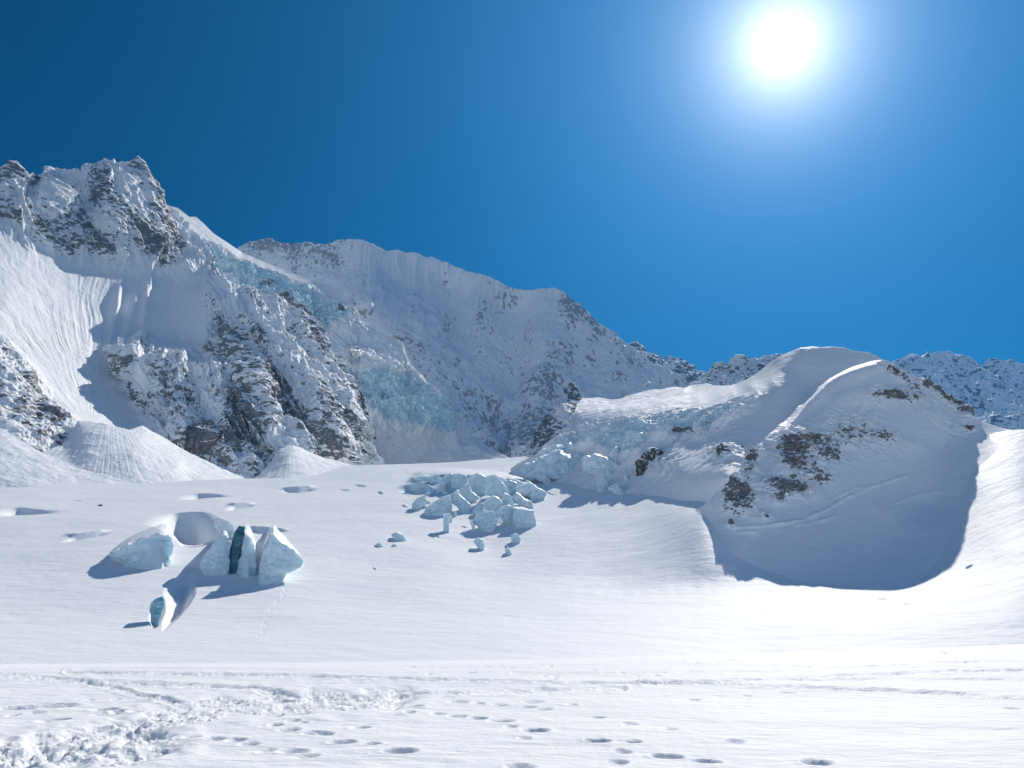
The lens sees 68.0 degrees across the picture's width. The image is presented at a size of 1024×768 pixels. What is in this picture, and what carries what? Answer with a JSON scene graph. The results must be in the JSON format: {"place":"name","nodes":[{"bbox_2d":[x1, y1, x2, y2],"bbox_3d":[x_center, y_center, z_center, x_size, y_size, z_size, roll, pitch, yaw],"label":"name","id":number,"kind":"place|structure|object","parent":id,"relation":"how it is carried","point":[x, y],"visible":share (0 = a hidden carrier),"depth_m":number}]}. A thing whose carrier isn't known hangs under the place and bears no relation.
{"place":"outdoors","nodes":[
{"label":"outdoors","id":0,"kind":"place"},
{"bbox_2d":[0,156,385,477],"bbox_3d":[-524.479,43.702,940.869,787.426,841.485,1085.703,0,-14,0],"label":"rocky mountain","id":1,"kind":"structure","parent":0,"point":[125,303],"depth_m":813.24},
{"bbox_2d":[170,206,508,464],"bbox_3d":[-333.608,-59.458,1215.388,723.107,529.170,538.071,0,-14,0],"label":"hanging glacier","id":2,"kind":"object","parent":1,"relation":"on","point":[415,417],"visible":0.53,"depth_m":1127.19},
{"bbox_2d":[237,238,691,457],"bbox_3d":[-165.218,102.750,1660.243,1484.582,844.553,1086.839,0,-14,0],"label":"long snow ridge","id":3,"kind":"structure","parent":0,"point":[499,364],"depth_m":1498.87},
{"bbox_2d":[0,429,1023,767],"bbox_3d":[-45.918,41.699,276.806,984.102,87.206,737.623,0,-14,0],"label":"snowfield","id":4,"kind":"structure","parent":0,"point":[578,627],"depth_m":108.39},
{"bbox_2d":[0,428,134,487],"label":"snow bank","id":5,"kind":"structure","parent":4,"relation":"on","point":[22,464],"depth_m":386.02},
{"bbox_2d":[108,532,173,567],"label":"ice block","id":6,"kind":"structure","parent":4,"relation":"on","point":[130,554],"depth_m":170.81},
{"bbox_2d":[44,420,244,482],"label":"avalanche cone","id":7,"kind":"object","parent":4,"relation":"on","point":[141,454],"visible":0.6,"depth_m":465.22},
{"bbox_2d":[149,596,164,627],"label":"ice block","id":8,"kind":"structure","parent":4,"relation":"on","point":[156,607],"depth_m":117.48},
{"bbox_2d":[200,534,230,575],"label":"ice block","id":9,"kind":"structure","parent":4,"relation":"on","point":[215,561],"depth_m":162.22},
{"bbox_2d":[214,517,233,539],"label":"ice block","id":10,"kind":"structure","parent":4,"relation":"on","point":[221,524],"depth_m":211.59},
{"bbox_2d":[229,526,244,573],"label":"ice block","id":11,"kind":"structure","parent":4,"relation":"on","point":[237,543],"depth_m":164.03},
{"bbox_2d":[236,533,256,575],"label":"ice block","id":12,"kind":"structure","parent":4,"relation":"on","point":[248,550],"depth_m":162.61},
{"bbox_2d":[259,533,302,583],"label":"ice block","id":13,"kind":"structure","parent":4,"relation":"on","point":[279,560],"depth_m":155.72},
{"bbox_2d":[256,445,348,477],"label":"avalanche fan","id":14,"kind":"object","parent":4,"relation":"on","point":[289,461],"visible":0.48,"depth_m":574.11},
{"bbox_2d":[392,532,405,540],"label":"ice block","id":15,"kind":"object","parent":4,"relation":"on","point":[397,536],"depth_m":213.65},
{"bbox_2d":[412,495,425,508],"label":"ice block","id":16,"kind":"structure","parent":4,"relation":"on","point":[418,502],"depth_m":276.85},
{"bbox_2d":[415,473,439,483],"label":"ice block","id":17,"kind":"structure","parent":4,"relation":"on","point":[433,478],"depth_m":338.28},
{"bbox_2d":[424,509,430,514],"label":"ice chunk","id":18,"kind":"object","parent":4,"relation":"on","point":[426,511],"visible":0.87,"depth_m":266.13},
{"bbox_2d":[424,495,451,515],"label":"ice block","id":19,"kind":"structure","parent":4,"relation":"on","point":[441,506],"depth_m":266.37},
{"bbox_2d":[436,482,445,491],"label":"ice block","id":20,"kind":"structure","parent":4,"relation":"on","point":[441,487],"depth_m":318.91},
{"bbox_2d":[439,473,452,487],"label":"ice block","id":21,"kind":"structure","parent":4,"relation":"on","point":[446,478],"depth_m":326.06},
{"bbox_2d":[443,513,450,532],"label":"ice block","id":22,"kind":"structure","parent":4,"relation":"on","point":[446,518],"depth_m":234.38},
{"bbox_2d":[451,473,467,487],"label":"ice block","id":23,"kind":"structure","parent":4,"relation":"on","point":[458,480],"depth_m":322.81},
{"bbox_2d":[450,489,469,512],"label":"ice block","id":24,"kind":"structure","parent":4,"relation":"on","point":[460,502],"depth_m":272.43},
{"bbox_2d":[458,484,469,498],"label":"ice block","id":25,"kind":"structure","parent":4,"relation":"on","point":[464,491],"depth_m":301.34},
{"bbox_2d":[470,520,474,531],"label":"ice block","id":26,"kind":"structure","parent":4,"relation":"on","point":[472,525],"depth_m":237.87},
{"bbox_2d":[468,491,478,501],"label":"ice block","id":27,"kind":"structure","parent":4,"relation":"on","point":[473,497],"depth_m":292.14},
{"bbox_2d":[468,473,486,494],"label":"ice block","id":28,"kind":"structure","parent":4,"relation":"on","point":[477,482],"depth_m":309.76},
{"bbox_2d":[473,503,482,513],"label":"ice block","id":29,"kind":"structure","parent":4,"relation":"on","point":[478,509],"depth_m":265.26},
{"bbox_2d":[473,537,484,549],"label":"ice block","id":30,"kind":"structure","parent":4,"relation":"on","point":[479,543],"depth_m":212.97},
{"bbox_2d":[474,510,497,531],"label":"ice block","id":31,"kind":"structure","parent":4,"relation":"on","point":[485,520],"depth_m":239.45},
{"bbox_2d":[483,495,504,512],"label":"ice block","id":32,"kind":"structure","parent":4,"relation":"on","point":[495,504],"depth_m":261.38},
{"bbox_2d":[485,474,508,499],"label":"ice block","id":33,"kind":"structure","parent":4,"relation":"on","point":[495,486],"depth_m":289.25},
{"bbox_2d":[496,505,513,525],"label":"ice block","id":34,"kind":"structure","parent":4,"relation":"on","point":[505,513],"depth_m":246.47},
{"bbox_2d":[501,493,514,506],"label":"ice block","id":35,"kind":"structure","parent":4,"relation":"on","point":[506,499],"depth_m":265.82},
{"bbox_2d":[505,546,511,554],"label":"ice block","id":36,"kind":"object","parent":4,"relation":"on","point":[507,550],"depth_m":205.73},
{"bbox_2d":[504,480,516,492],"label":"ice block","id":37,"kind":"structure","parent":4,"relation":"on","point":[510,485],"depth_m":306.05},
{"bbox_2d":[511,533,520,542],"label":"ice block","id":38,"kind":"object","parent":4,"relation":"on","point":[515,538],"depth_m":220.76},
{"bbox_2d":[514,492,533,508],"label":"ice block","id":39,"kind":"structure","parent":4,"relation":"on","point":[519,499],"depth_m":273.67},
{"bbox_2d":[512,507,536,527],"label":"ice block","id":40,"kind":"structure","parent":4,"relation":"on","point":[522,517],"depth_m":242.28},
{"bbox_2d":[516,481,546,500],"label":"ice block","id":41,"kind":"structure","parent":4,"relation":"on","point":[533,492],"depth_m":293.05},
{"bbox_2d":[533,474,550,483],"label":"ice block","id":42,"kind":"structure","parent":4,"relation":"on","point":[544,478],"depth_m":329.64},
{"bbox_2d":[608,483,622,493],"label":"ice block","id":43,"kind":"structure","parent":4,"relation":"on","point":[615,488],"depth_m":277.51},
{"bbox_2d":[511,346,881,502],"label":"icefall","id":44,"kind":"object","parent":4,"relation":"on","point":[706,437],"visible":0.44,"depth_m":287.79},
{"bbox_2d":[521,449,580,479],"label":"ice block","id":45,"kind":"structure","parent":44,"relation":"on","point":[555,464],"depth_m":334.62},
{"bbox_2d":[538,442,574,455],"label":"ice block","id":46,"kind":"structure","parent":44,"relation":"on","point":[567,447],"depth_m":355.90},
{"bbox_2d":[581,453,619,478],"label":"ice block","id":47,"kind":"structure","parent":44,"relation":"on","point":[596,465],"depth_m":302.82},
{"bbox_2d":[596,476,608,491],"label":"ice block","id":48,"kind":"structure","parent":44,"relation":"on","point":[602,484],"depth_m":289.71},
{"bbox_2d":[609,446,618,462],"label":"ice block","id":49,"kind":"structure","parent":44,"relation":"on","point":[614,453],"depth_m":308.53},
{"bbox_2d":[621,438,630,449],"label":"ice block","id":50,"kind":"structure","parent":44,"relation":"on","point":[623,445],"depth_m":310.07},
{"bbox_2d":[634,432,645,442],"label":"ice block","id":51,"kind":"structure","parent":44,"relation":"on","point":[640,437],"depth_m":305.96},
{"bbox_2d":[635,447,664,475],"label":"rock outcrop","id":52,"kind":"object","parent":44,"relation":"on","point":[647,456],"visible":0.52,"depth_m":284.76},
{"bbox_2d":[0,0,1023,372],"label":"sky","id":53,"kind":"structure","parent":0,"point":[710,181]},
{"bbox_2d":[510,382,582,457],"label":"rocky spire","id":54,"kind":"structure","parent":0,"point":[557,418],"depth_m":930.62},
{"bbox_2d":[628,341,707,382],"bbox_3d":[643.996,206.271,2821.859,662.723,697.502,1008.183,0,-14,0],"label":"jagged far ridge","id":55,"kind":"structure","parent":0,"point":[687,371],"depth_m":2724.62},
{"bbox_2d":[691,354,783,385],"bbox_3d":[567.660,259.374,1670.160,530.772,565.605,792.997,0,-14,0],"label":"pointed snow peaks","id":56,"kind":"object","parent":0,"point":[738,368],"visible":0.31,"depth_m":1516.88},
{"bbox_2d":[694,360,1009,588],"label":"snow hill","id":57,"kind":"structure","parent":0,"point":[858,476],"depth_m":214.61},
{"bbox_2d":[892,351,1023,429],"bbox_3d":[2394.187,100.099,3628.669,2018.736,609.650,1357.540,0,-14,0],"label":"distant shaded range","id":58,"kind":"structure","parent":0,"point":[990,391],"depth_m":3543.03}
]}

